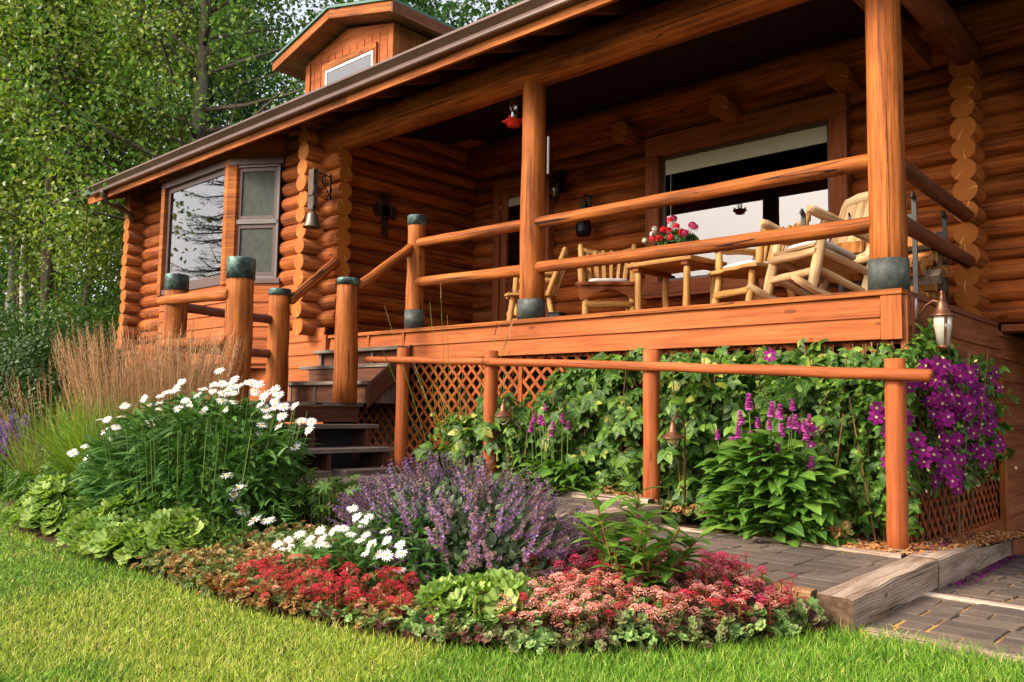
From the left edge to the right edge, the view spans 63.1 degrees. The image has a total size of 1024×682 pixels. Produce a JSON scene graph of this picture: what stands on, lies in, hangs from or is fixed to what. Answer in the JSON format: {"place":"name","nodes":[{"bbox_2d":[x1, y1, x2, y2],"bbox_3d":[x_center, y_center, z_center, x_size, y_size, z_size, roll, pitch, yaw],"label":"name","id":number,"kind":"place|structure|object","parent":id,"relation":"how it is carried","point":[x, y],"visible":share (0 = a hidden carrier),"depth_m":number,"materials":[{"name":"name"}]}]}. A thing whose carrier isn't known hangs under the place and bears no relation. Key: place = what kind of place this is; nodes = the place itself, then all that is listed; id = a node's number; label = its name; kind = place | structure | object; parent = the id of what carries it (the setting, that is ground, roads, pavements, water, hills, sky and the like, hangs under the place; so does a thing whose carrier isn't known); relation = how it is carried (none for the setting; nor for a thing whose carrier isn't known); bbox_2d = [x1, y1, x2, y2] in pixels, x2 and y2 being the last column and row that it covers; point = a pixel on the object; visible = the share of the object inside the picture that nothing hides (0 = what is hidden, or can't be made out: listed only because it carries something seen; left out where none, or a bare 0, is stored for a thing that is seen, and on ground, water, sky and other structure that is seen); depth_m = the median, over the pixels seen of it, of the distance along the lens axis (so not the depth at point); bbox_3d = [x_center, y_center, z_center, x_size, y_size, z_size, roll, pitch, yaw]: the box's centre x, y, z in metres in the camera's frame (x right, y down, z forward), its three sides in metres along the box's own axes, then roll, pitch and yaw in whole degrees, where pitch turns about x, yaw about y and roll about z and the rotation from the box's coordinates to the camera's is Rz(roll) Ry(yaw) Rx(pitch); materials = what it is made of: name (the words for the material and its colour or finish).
{"place":"outdoors","nodes":[
{"label":"outdoors","id":0,"kind":"place"},
{"bbox_2d":[0,357,145,475],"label":"feather reed grass","id":1,"kind":"object","parent":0,"point":[29,462],"depth_m":8.03,"materials":[{"name":"plant"}]},
{"bbox_2d":[3,0,513,299],"label":"sky","id":2,"kind":"structure","parent":0,"point":[303,8],"materials":[{"name":"white"}]},
{"bbox_2d":[379,491,633,516],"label":"ramp path","id":3,"kind":"structure","parent":0,"point":[571,503],"depth_m":6.08,"materials":[{"name":"stone"}]},
{"bbox_2d":[0,445,1023,681],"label":"ground","id":4,"kind":"structure","parent":0,"point":[141,616],"depth_m":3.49,"materials":[{"name":"plant"}]},
{"bbox_2d":[0,295,32,391],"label":"shrub","id":5,"kind":"object","parent":4,"relation":"on","point":[5,315],"visible":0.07,"depth_m":16.19,"materials":[{"name":"green plant"}]},
{"bbox_2d":[0,322,41,455],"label":"shrub","id":6,"kind":"object","parent":4,"relation":"on","point":[10,368],"visible":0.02,"depth_m":13.16,"materials":[{"name":"green plant"}]},
{"bbox_2d":[0,0,113,224],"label":"aspen tree","id":7,"kind":"object","parent":4,"relation":"on","point":[3,160],"visible":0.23,"depth_m":17.77,"materials":[{"name":"green plant"}]},
{"bbox_2d":[0,3,117,256],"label":"aspen tree","id":8,"kind":"object","parent":4,"relation":"on","point":[3,233],"visible":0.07,"depth_m":18.94,"materials":[{"name":"green plant"}]},
{"bbox_2d":[0,265,120,374],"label":"shrub","id":9,"kind":"object","parent":4,"relation":"on","point":[78,306],"visible":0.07,"depth_m":16.80,"materials":[{"name":"green plant"}]},
{"bbox_2d":[0,220,124,355],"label":"wood","id":10,"kind":"object","parent":4,"relation":"on","point":[3,261],"depth_m":31.07,"materials":[{"name":"green plant"}]},
{"bbox_2d":[1,0,129,338],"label":"aspen tree","id":11,"kind":"object","parent":4,"relation":"on","point":[11,274],"visible":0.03,"depth_m":19.35,"materials":[{"name":"green plant"}]},
{"bbox_2d":[0,302,130,460],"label":"shrub","id":12,"kind":"object","parent":4,"relation":"on","point":[33,370],"visible":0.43,"depth_m":12.28,"materials":[{"name":"green plant"}]},
{"bbox_2d":[0,6,143,351],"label":"aspen tree","id":13,"kind":"object","parent":4,"relation":"on","point":[21,287],"depth_m":22.60,"materials":[{"name":"green plant"}]},
{"bbox_2d":[39,310,121,412],"bbox_3d":[-7.384,0.769,14.753,2.758,2.682,2.229,-3,-6,42],"label":"shrub","id":14,"kind":"object","parent":4,"relation":"on","point":[104,323],"visible":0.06,"depth_m":14.60,"materials":[{"name":"green plant"}]},
{"bbox_2d":[0,0,161,296],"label":"poplar tree","id":15,"kind":"object","parent":4,"relation":"on","point":[57,74],"visible":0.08,"depth_m":19.75,"materials":[{"name":"green plant"}]},
{"bbox_2d":[0,0,170,277],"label":"aspen tree","id":16,"kind":"object","parent":4,"relation":"on","point":[45,80],"visible":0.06,"depth_m":18.90,"materials":[{"name":"green plant"}]},
{"bbox_2d":[0,2,191,356],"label":"broadleaf tree","id":17,"kind":"object","parent":4,"relation":"on","point":[3,271],"visible":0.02,"depth_m":26.30,"materials":[{"name":"green plant"}]},
{"bbox_2d":[0,0,284,347],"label":"poplar tree","id":18,"kind":"object","parent":4,"relation":"on","point":[51,189],"visible":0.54,"depth_m":16.96,"materials":[{"name":"green plant"}]},
{"bbox_2d":[0,0,293,332],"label":"poplar tree","id":19,"kind":"object","parent":4,"relation":"on","point":[146,129],"visible":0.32,"depth_m":18.01,"materials":[{"name":"green plant"}]},
{"bbox_2d":[55,0,310,331],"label":"broadleaf tree","id":20,"kind":"object","parent":4,"relation":"on","point":[247,114],"visible":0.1,"depth_m":24.99,"materials":[{"name":"green plant"}]},
{"bbox_2d":[75,10,303,316],"bbox_3d":[-12.045,-5.825,36.402,13.082,19.205,11.420,3,-5,-23],"label":"broadleaf tree","id":21,"kind":"object","parent":4,"relation":"on","point":[269,91],"depth_m":35.26,"materials":[{"name":"green plant"}]},
{"bbox_2d":[0,0,459,302],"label":"tree","id":22,"kind":"object","parent":4,"relation":"on","point":[196,123],"visible":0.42,"depth_m":15.70,"materials":[{"name":"green plant"}]},
{"bbox_2d":[155,243,413,477],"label":"porch stairs","id":23,"kind":"structure","parent":4,"relation":"on","point":[348,377],"depth_m":8.56,"materials":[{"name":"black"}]},
{"bbox_2d":[250,0,496,109],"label":"broadleaf tree","id":24,"kind":"object","parent":4,"relation":"on","point":[422,5],"visible":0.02,"depth_m":23.95,"materials":[{"name":"green plant"}]},
{"bbox_2d":[293,473,475,501],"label":"wooden platform","id":25,"kind":"structure","parent":4,"relation":"on","point":[345,480],"depth_m":7.36,"materials":[{"name":"wood"}]},
{"bbox_2d":[6,492,834,655],"bbox_3d":[-2.648,1.451,7.782,11.480,0.294,3.838,-3,-6,42],"label":"planting bed","id":26,"kind":"object","parent":4,"relation":"on","point":[581,647],"visible":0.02,"depth_m":3.61,"materials":[{"name":"soil"}]},
{"bbox_2d":[0,408,40,495],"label":"purple salvia","id":27,"kind":"object","parent":26,"relation":"on","point":[4,462],"visible":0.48,"depth_m":8.48,"materials":[{"name":"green plant"}]},
{"bbox_2d":[0,468,42,493],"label":"lupine plant","id":28,"kind":"object","parent":26,"relation":"on","point":[2,484],"visible":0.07,"depth_m":8.39,"materials":[{"name":"green plant"}]},
{"bbox_2d":[0,469,60,501],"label":"lupine plant","id":29,"kind":"object","parent":26,"relation":"on","point":[19,484],"visible":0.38,"depth_m":7.67,"materials":[{"name":"green plant"}]},
{"bbox_2d":[6,445,64,469],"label":"shrub","id":30,"kind":"object","parent":26,"relation":"on","point":[12,456],"visible":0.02,"depth_m":10.14,"materials":[{"name":"green plant"}]},
{"bbox_2d":[1,471,135,535],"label":"mantle plant","id":31,"kind":"object","parent":26,"relation":"on","point":[44,501],"visible":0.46,"depth_m":6.16,"materials":[{"name":"green plant"}]},
{"bbox_2d":[34,454,102,478],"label":"lupine plant","id":32,"kind":"object","parent":26,"relation":"on","point":[60,470],"visible":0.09,"depth_m":7.07,"materials":[{"name":"green plant"}]},
{"bbox_2d":[1,316,237,486],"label":"feather reed grass","id":33,"kind":"object","parent":26,"relation":"on","point":[81,418],"depth_m":7.20,"materials":[{"name":"plant"}]},
{"bbox_2d":[55,488,247,565],"bbox_3d":[-2.285,1.159,5.370,1.794,0.423,0.985,-3,-6,42],"label":"mantle plant","id":34,"kind":"object","parent":26,"relation":"on","point":[100,532],"visible":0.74,"depth_m":4.96,"materials":[{"name":"green plant"}]},
{"bbox_2d":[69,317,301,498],"bbox_3d":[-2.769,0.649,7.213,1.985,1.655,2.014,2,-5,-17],"label":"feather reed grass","id":35,"kind":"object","parent":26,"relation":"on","point":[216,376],"depth_m":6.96,"materials":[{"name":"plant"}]},
{"bbox_2d":[65,367,318,557],"bbox_3d":[-2.389,0.821,6.234,2.906,1.238,1.757,-3,-6,42],"label":"shasta daisy","id":36,"kind":"object","parent":26,"relation":"on","point":[221,452],"visible":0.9,"depth_m":5.69,"materials":[{"name":"green plant"}]},
{"bbox_2d":[183,566,260,609],"bbox_3d":[-1.366,1.223,4.209,0.922,0.116,0.348,-3,-6,42],"label":"lime sedum","id":37,"kind":"object","parent":26,"relation":"on","point":[205,589],"visible":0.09,"depth_m":4.02,"materials":[{"name":"green plant"}]},
{"bbox_2d":[130,520,377,604],"bbox_3d":[-1.409,1.183,4.628,1.565,0.266,0.978,-3,-6,42],"label":"bronze sedum","id":38,"kind":"object","parent":26,"relation":"on","point":[215,562],"visible":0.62,"depth_m":4.48,"materials":[{"name":"brown plant"}]},
{"bbox_2d":[213,472,308,548],"bbox_3d":[-1.521,1.057,5.048,0.611,0.474,0.640,2,-5,-13],"label":"shasta daisy","id":39,"kind":"object","parent":26,"relation":"on","point":[251,520],"visible":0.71,"depth_m":5.03,"materials":[{"name":"green plant"}]},
{"bbox_2d":[246,467,362,527],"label":"lupine plant","id":40,"kind":"object","parent":26,"relation":"on","point":[325,491],"visible":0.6,"depth_m":5.52,"materials":[{"name":"green plant"}]},
{"bbox_2d":[287,538,337,569],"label":"lupine plant","id":41,"kind":"object","parent":26,"relation":"on","point":[301,548],"visible":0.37,"depth_m":4.32,"materials":[{"name":"green plant"}]},
{"bbox_2d":[214,550,423,631],"bbox_3d":[-0.924,1.141,3.889,1.320,0.240,0.473,-2,-6,33],"label":"crimson sedum","id":42,"kind":"object","parent":26,"relation":"on","point":[352,596],"visible":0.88,"depth_m":3.79,"materials":[{"name":"red plant"}]},
{"bbox_2d":[271,498,498,593],"bbox_3d":[-0.668,1.047,4.383,1.321,0.468,0.969,-3,-6,42],"label":"shasta daisy","id":43,"kind":"object","parent":26,"relation":"on","point":[381,554],"visible":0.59,"depth_m":4.12,"materials":[{"name":"white plant"}]},
{"bbox_2d":[382,283,516,468],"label":"wild grass","id":44,"kind":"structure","parent":26,"relation":"on","point":[448,371],"depth_m":7.88,"materials":[{"name":"plant"}]},
{"bbox_2d":[317,447,599,588],"bbox_3d":[-0.293,0.948,4.494,1.978,0.745,1.140,-3,-6,42],"label":"catmint","id":45,"kind":"object","parent":26,"relation":"on","point":[473,507],"visible":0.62,"depth_m":4.17,"materials":[{"name":"purple plant"}]},
{"bbox_2d":[412,566,549,636],"bbox_3d":[-0.134,1.125,3.676,0.690,0.267,0.598,-3,-6,42],"label":"mantle plant","id":46,"kind":"object","parent":26,"relation":"on","point":[456,594],"visible":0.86,"depth_m":3.52,"materials":[{"name":"green plant"}]},
{"bbox_2d":[493,397,512,474],"bbox_3d":[-0.081,0.965,7.226,0.184,0.968,0.184,2,-5,-12],"label":"path light","id":47,"kind":"object","parent":26,"relation":"on","point":[503,414],"visible":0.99,"depth_m":7.23,"materials":[{"name":"brown metal"}]},
{"bbox_2d":[253,581,828,654],"bbox_3d":[0.070,1.167,3.622,2.622,0.173,0.793,0,-5,8],"label":"sedum","id":48,"kind":"object","parent":26,"relation":"on","point":[549,636],"visible":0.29,"depth_m":3.38,"materials":[{"name":"green plant"}]},
{"bbox_2d":[523,487,653,503],"bbox_3d":[0.460,1.285,6.697,1.546,0.166,0.096,-3,-6,42],"label":"landscape timber","id":49,"kind":"object","parent":26,"relation":"on","point":[579,494],"visible":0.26,"depth_m":6.45,"materials":[{"name":"wood"}]},
{"bbox_2d":[385,556,822,643],"bbox_3d":[0.422,1.108,3.622,1.921,0.303,0.568,1,-5,-7],"label":"pink sedum","id":50,"kind":"object","parent":26,"relation":"on","point":[593,598],"visible":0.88,"depth_m":3.54,"materials":[{"name":"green plant"}]},
{"bbox_2d":[520,538,748,582],"bbox_3d":[0.566,1.097,4.066,1.141,0.208,0.632,1,-5,-1],"label":"magenta sedum","id":51,"kind":"object","parent":26,"relation":"on","point":[729,566],"visible":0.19,"depth_m":3.94,"materials":[{"name":"red plant"}]},
{"bbox_2d":[566,482,726,602],"bbox_3d":[0.556,0.938,3.813,0.778,0.543,0.514,-3,-6,42],"label":"peony","id":52,"kind":"object","parent":26,"relation":"on","point":[637,556],"visible":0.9,"depth_m":3.73,"materials":[{"name":"green plant"}]},
{"bbox_2d":[433,0,523,28],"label":"broadleaf tree","id":53,"kind":"object","parent":4,"relation":"on","point":[497,3],"visible":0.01,"depth_m":21.99,"materials":[{"name":"green plant"}]},
{"bbox_2d":[449,0,510,24],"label":"broadleaf tree","id":54,"kind":"object","parent":4,"relation":"on","point":[467,7],"depth_m":17.63,"materials":[{"name":"green plant"}]},
{"bbox_2d":[84,0,1023,555],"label":"log house","id":55,"kind":"structure","parent":4,"relation":"on","point":[404,106],"depth_m":10.29,"materials":[{"name":"brown"}]},
{"bbox_2d":[156,140,287,370],"bbox_3d":[-4.306,-0.990,12.016,3.103,3.418,0.605,-3,-6,42],"label":"bay window","id":56,"kind":"structure","parent":55,"relation":"in","point":[251,178],"depth_m":11.28,"materials":[{"name":"brown wood"}]},
{"bbox_2d":[303,168,331,229],"bbox_3d":[-2.379,-1.741,10.237,0.228,0.725,0.356,-10,-12,66],"label":"corner bell","id":57,"kind":"object","parent":55,"relation":"hanging from","point":[312,222],"visible":1,"depth_m":10.18,"materials":[{"name":"silver metal"}]},
{"bbox_2d":[374,193,396,236],"bbox_3d":[-1.703,-1.699,11.249,0.050,0.590,0.380,-3,-6,42],"label":"wall cross","id":58,"kind":"object","parent":55,"relation":"attached to","point":[385,210],"depth_m":11.23,"materials":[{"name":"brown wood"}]},
{"bbox_2d":[502,99,521,128],"bbox_3d":[0.020,-2.502,8.736,0.204,0.530,0.204,3,-5,-22],"label":"hummingbird feeder","id":59,"kind":"object","parent":55,"relation":"hanging from","point":[513,122],"visible":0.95,"depth_m":8.68,"materials":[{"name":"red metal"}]},
{"bbox_2d":[491,169,555,321],"bbox_3d":[0.162,-1.121,11.814,1.060,2.450,0.190,-3,-6,42],"label":"porch door","id":60,"kind":"structure","parent":55,"relation":"in","point":[504,190],"depth_m":12.00,"materials":[{"name":"brown wood"}]},
{"bbox_2d":[548,169,564,204],"bbox_3d":[0.596,-2.079,11.253,0.190,0.520,0.245,-3,-6,42],"label":"wall lantern","id":61,"kind":"object","parent":55,"relation":"attached to","point":[558,181],"depth_m":11.22,"materials":[{"name":"black metal"}]},
{"bbox_2d":[642,92,852,299],"bbox_3d":[2.616,-1.576,9.589,2.600,2.027,0.210,-3,-6,42],"label":"picture window","id":62,"kind":"structure","parent":55,"relation":"in","point":[825,118],"depth_m":9.59,"materials":[{"name":"brown wood"}]},
{"bbox_2d":[328,0,1002,541],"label":"porch","id":63,"kind":"object","parent":4,"relation":"on","point":[882,308],"visible":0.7,"depth_m":6.98,"materials":[{"name":"orange wood"}]},
{"bbox_2d":[505,247,570,320],"bbox_3d":[0.320,-0.557,9.826,0.790,1.003,0.699,0,-5,8],"label":"log armchair","id":64,"kind":"object","parent":63,"relation":"on","point":[555,280],"visible":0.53,"depth_m":9.56,"materials":[{"name":"brown wood"}]},
{"bbox_2d":[575,194,592,236],"bbox_3d":[0.948,-1.649,10.868,0.210,0.570,0.253,-3,-6,42],"label":"hanging cowbell","id":65,"kind":"object","parent":63,"relation":"hanging from","point":[583,229],"visible":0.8,"depth_m":10.79,"materials":[{"name":"black metal"}]},
{"bbox_2d":[575,244,642,313],"bbox_3d":[1.036,-0.615,8.991,0.699,1.004,0.790,1,-5,5],"label":"log armchair","id":66,"kind":"object","parent":63,"relation":"on","point":[590,287],"visible":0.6,"depth_m":8.66,"materials":[{"name":"brown wood"}]},
{"bbox_2d":[626,255,726,309],"bbox_3d":[1.628,-0.472,8.286,0.600,0.610,0.800,5,-6,-41],"label":"log table","id":67,"kind":"object","parent":63,"relation":"on","point":[664,268],"visible":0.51,"depth_m":8.21,"materials":[{"name":"brown wood"}]},
{"bbox_2d":[642,215,699,245],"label":"potted geranium","id":68,"kind":"object","parent":67,"relation":"on","point":[680,235],"visible":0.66,"depth_m":8.17,"materials":[{"name":"red"}]},
{"bbox_2d":[708,212,810,302],"bbox_3d":[2.323,-0.691,7.828,0.790,1.003,0.699,3,-5,-23],"label":"log armchair","id":69,"kind":"object","parent":63,"relation":"on","point":[754,270],"visible":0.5,"depth_m":7.72,"materials":[{"name":"brown wood"}]},
{"bbox_2d":[747,191,868,298],"bbox_3d":[2.746,-0.831,7.142,1.224,1.174,0.651,12,-9,-21],"label":"rocking chair","id":70,"kind":"object","parent":63,"relation":"on","point":[820,262],"visible":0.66,"depth_m":6.99,"materials":[{"name":"brown wood"}]},
{"bbox_2d":[799,191,948,303],"bbox_3d":[3.177,-0.692,7.324,0.960,0.939,0.916,-3,-6,42],"label":"firewood rack","id":71,"kind":"object","parent":63,"relation":"on","point":[913,216],"visible":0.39,"depth_m":6.75,"materials":[{"name":"grey metal"}]},
{"bbox_2d":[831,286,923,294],"bbox_3d":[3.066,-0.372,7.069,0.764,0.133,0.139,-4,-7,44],"label":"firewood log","id":72,"kind":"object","parent":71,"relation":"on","point":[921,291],"visible":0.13,"depth_m":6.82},
{"bbox_2d":[842,269,943,290],"bbox_3d":[3.198,-0.502,7.033,0.793,0.140,0.118,-4,-7,43],"label":"firewood log","id":73,"kind":"object","parent":72,"relation":"on","point":[934,276],"visible":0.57,"depth_m":6.80,"materials":[{"name":"brown wood"}]},
{"bbox_2d":[829,257,925,282],"bbox_3d":[3.067,-0.593,7.042,0.775,0.163,0.164,-4,-7,44],"label":"firewood log","id":74,"kind":"object","parent":73,"relation":"on","point":[921,271],"visible":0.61,"depth_m":6.83,"materials":[{"name":"wood"}]},
{"bbox_2d":[837,232,935,252],"bbox_3d":[3.144,-0.815,7.024,0.790,0.110,0.084,-3,-6,39],"label":"firewood log","id":75,"kind":"object","parent":71,"relation":"in","point":[856,246],"visible":0.41,"depth_m":7.13,"materials":[{"name":"wood"}]},
{"bbox_2d":[929,292,936,299],"bbox_3d":[3.273,-0.346,7.261,0.755,0.137,0.146,-3,-6,38],"label":"firewood log","id":76,"kind":"object","parent":71,"relation":"in","point":[934,294],"visible":0.17,"depth_m":7.02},
{"bbox_2d":[920,284,937,291],"bbox_3d":[3.260,-0.468,7.212,0.742,0.140,0.109,-3,-6,36],"label":"firewood log","id":77,"kind":"object","parent":76,"relation":"on","point":[930,288],"visible":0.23,"depth_m":6.99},
{"bbox_2d":[931,265,949,278],"bbox_3d":[3.379,-0.569,7.213,0.713,0.110,0.162,-3,-6,41],"label":"firewood log","id":78,"kind":"object","parent":77,"relation":"on","point":[946,270],"visible":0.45,"depth_m":6.98,"materials":[{"name":"wood"}]},
{"bbox_2d":[914,290,954,351],"bbox_3d":[2.929,-0.137,5.790,0.262,0.431,0.155,-3,-6,42],"label":"copper wall lamp","id":79,"kind":"object","parent":63,"relation":"attached to","point":[941,315],"visible":0.95,"depth_m":5.72,"materials":[{"name":"glass"}]},
{"bbox_2d":[661,415,685,524],"bbox_3d":[1.172,1.019,6.070,0.184,0.968,0.184,0,-5,12],"label":"path light","id":80,"kind":"object","parent":4,"relation":"on","point":[672,436],"visible":0.99,"depth_m":6.09,"materials":[{"name":"brown metal"}]},
{"bbox_2d":[539,545,816,610],"bbox_3d":[0.150,1.290,4.994,3.387,0.150,0.096,-3,-6,42],"label":"landscape timber","id":81,"kind":"object","parent":4,"relation":"on","point":[806,592],"visible":0.04,"depth_m":3.87,"materials":[{"name":"wood"}]},
{"bbox_2d":[658,524,904,558],"bbox_3d":[1.651,1.359,5.478,1.742,0.146,0.081,-3,-6,42],"label":"landscape timber","id":82,"kind":"object","parent":4,"relation":"on","point":[838,548],"visible":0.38,"depth_m":5.22,"materials":[{"name":"wood"}]},
{"bbox_2d":[661,508,1023,551],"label":"vine bed","id":83,"kind":"object","parent":4,"relation":"on","point":[695,524],"visible":0.03,"depth_m":6.20,"materials":[{"name":"soil"}]},
{"bbox_2d":[409,347,528,474],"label":"wild grass","id":84,"kind":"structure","parent":83,"relation":"on","point":[460,400],"depth_m":7.89,"materials":[{"name":"plant"}]},
{"bbox_2d":[512,403,604,495],"bbox_3d":[0.373,0.997,6.872,1.072,0.963,0.577,-3,-6,42],"label":"betony","id":85,"kind":"object","parent":83,"relation":"on","point":[578,470],"visible":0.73,"depth_m":6.83,"materials":[{"name":"green plant"}]},
{"bbox_2d":[412,338,834,523],"bbox_3d":[0.660,0.820,7.016,3.938,1.577,0.846,-3,-6,42],"label":"creeper vine","id":86,"kind":"object","parent":83,"relation":"on","point":[615,422],"visible":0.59,"depth_m":7.04,"materials":[{"name":"green plant"}]},
{"bbox_2d":[365,347,933,556],"bbox_3d":[0.524,0.720,6.796,5.449,1.506,0.185,-3,-6,42],"label":"rail fence","id":87,"kind":"object","parent":83,"relation":"on","point":[895,374],"visible":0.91,"depth_m":6.21,"materials":[{"name":"wood"}]},
{"bbox_2d":[518,473,855,538],"bbox_3d":[1.103,1.187,6.268,0.379,0.240,2.975,6,-7,-44],"label":"heuchera carpet","id":88,"kind":"object","parent":83,"relation":"on","point":[836,530],"visible":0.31,"depth_m":6.04,"materials":[{"name":"brown plant"}]},
{"bbox_2d":[660,343,884,536],"bbox_3d":[1.879,0.766,6.014,1.786,1.508,0.639,-3,-6,42],"label":"creeper vine","id":89,"kind":"object","parent":83,"relation":"on","point":[763,390],"visible":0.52,"depth_m":6.11,"materials":[{"name":"green plant"}]},
{"bbox_2d":[694,393,858,547],"bbox_3d":[1.736,0.852,5.563,1.094,1.006,0.731,-3,-6,42],"label":"betony","id":90,"kind":"object","parent":83,"relation":"on","point":[809,506],"visible":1,"depth_m":5.42,"materials":[{"name":"green plant"}]},
{"bbox_2d":[706,523,1023,554],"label":"bark mulch","id":91,"kind":"object","parent":83,"relation":"on","point":[980,538],"visible":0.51,"depth_m":5.66,"materials":[{"name":"wood"}]},
{"bbox_2d":[764,318,1020,543],"bbox_3d":[2.852,0.709,6.204,1.253,1.693,2.014,-3,-6,42],"label":"clematis","id":92,"kind":"object","parent":83,"relation":"on","point":[967,403],"visible":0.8,"depth_m":5.62,"materials":[{"name":"purple plant"}]},
{"bbox_2d":[815,556,937,632],"bbox_3d":[1.895,1.271,4.263,0.177,0.176,1.287,-3,-6,42],"label":"landscape timber","id":93,"kind":"object","parent":4,"relation":"on","point":[866,598],"visible":0.94,"depth_m":4.07,"materials":[{"name":"wood"}]},
{"bbox_2d":[865,627,1023,667],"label":"landscape timber","id":94,"kind":"object","parent":4,"relation":"on","point":[870,629],"visible":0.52,"depth_m":3.47,"materials":[{"name":"wood"}]},
{"bbox_2d":[922,591,1023,609],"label":"landscape timber","id":95,"kind":"object","parent":4,"relation":"on","point":[962,599],"visible":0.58,"depth_m":4.31,"materials":[{"name":"wood"}]},
{"bbox_2d":[578,529,899,593],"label":"ramp path","id":96,"kind":"structure","parent":0,"point":[820,570],"depth_m":4.74,"materials":[{"name":"stone"}]},
{"bbox_2d":[524,504,661,543],"bbox_3d":[0.575,1.257,5.579,0.147,0.242,1.357,-3,-6,42],"label":"landscape timber","id":97,"kind":"object","parent":96,"relation":"on","point":[656,521],"visible":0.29,"depth_m":5.66,"materials":[{"name":"wood"}]},
{"bbox_2d":[857,596,1023,655],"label":"path","id":98,"kind":"structure","parent":0,"point":[958,621],"depth_m":3.85,"materials":[{"name":"stone"}]},
{"bbox_2d":[931,554,1023,605],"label":"path","id":99,"kind":"structure","parent":0,"point":[1007,586],"depth_m":4.98,"materials":[{"name":"stone"}]},
{"bbox_2d":[906,541,1011,588],"bbox_3d":[3.283,1.533,5.989,0.175,0.375,3.174,-3,-6,37],"label":"landscape timber","id":100,"kind":"object","parent":99,"relation":"on","point":[958,564],"visible":0.47,"depth_m":5.32,"materials":[{"name":"wood"}]},
{"bbox_2d":[911,529,1022,611],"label":"fallen petals","id":101,"kind":"object","parent":99,"relation":"on","point":[989,567],"visible":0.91,"depth_m":5.63,"materials":[{"name":"plant"}]},
{"bbox_3d":[3.169,-0.566,7.177,0.784,0.121,0.139,-2,-6,36],"label":"firewood log","id":102,"kind":"object","parent":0,"visible":0},
{"bbox_2d":[908,251,934,265],"bbox_3d":[3.158,-0.666,7.101,0.116,0.139,0.801,5,-6,-43],"label":"firewood log","id":103,"kind":"object","parent":102,"relation":"on","point":[928,257],"visible":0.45,"depth_m":6.82,"materials":[{"name":"wood"}]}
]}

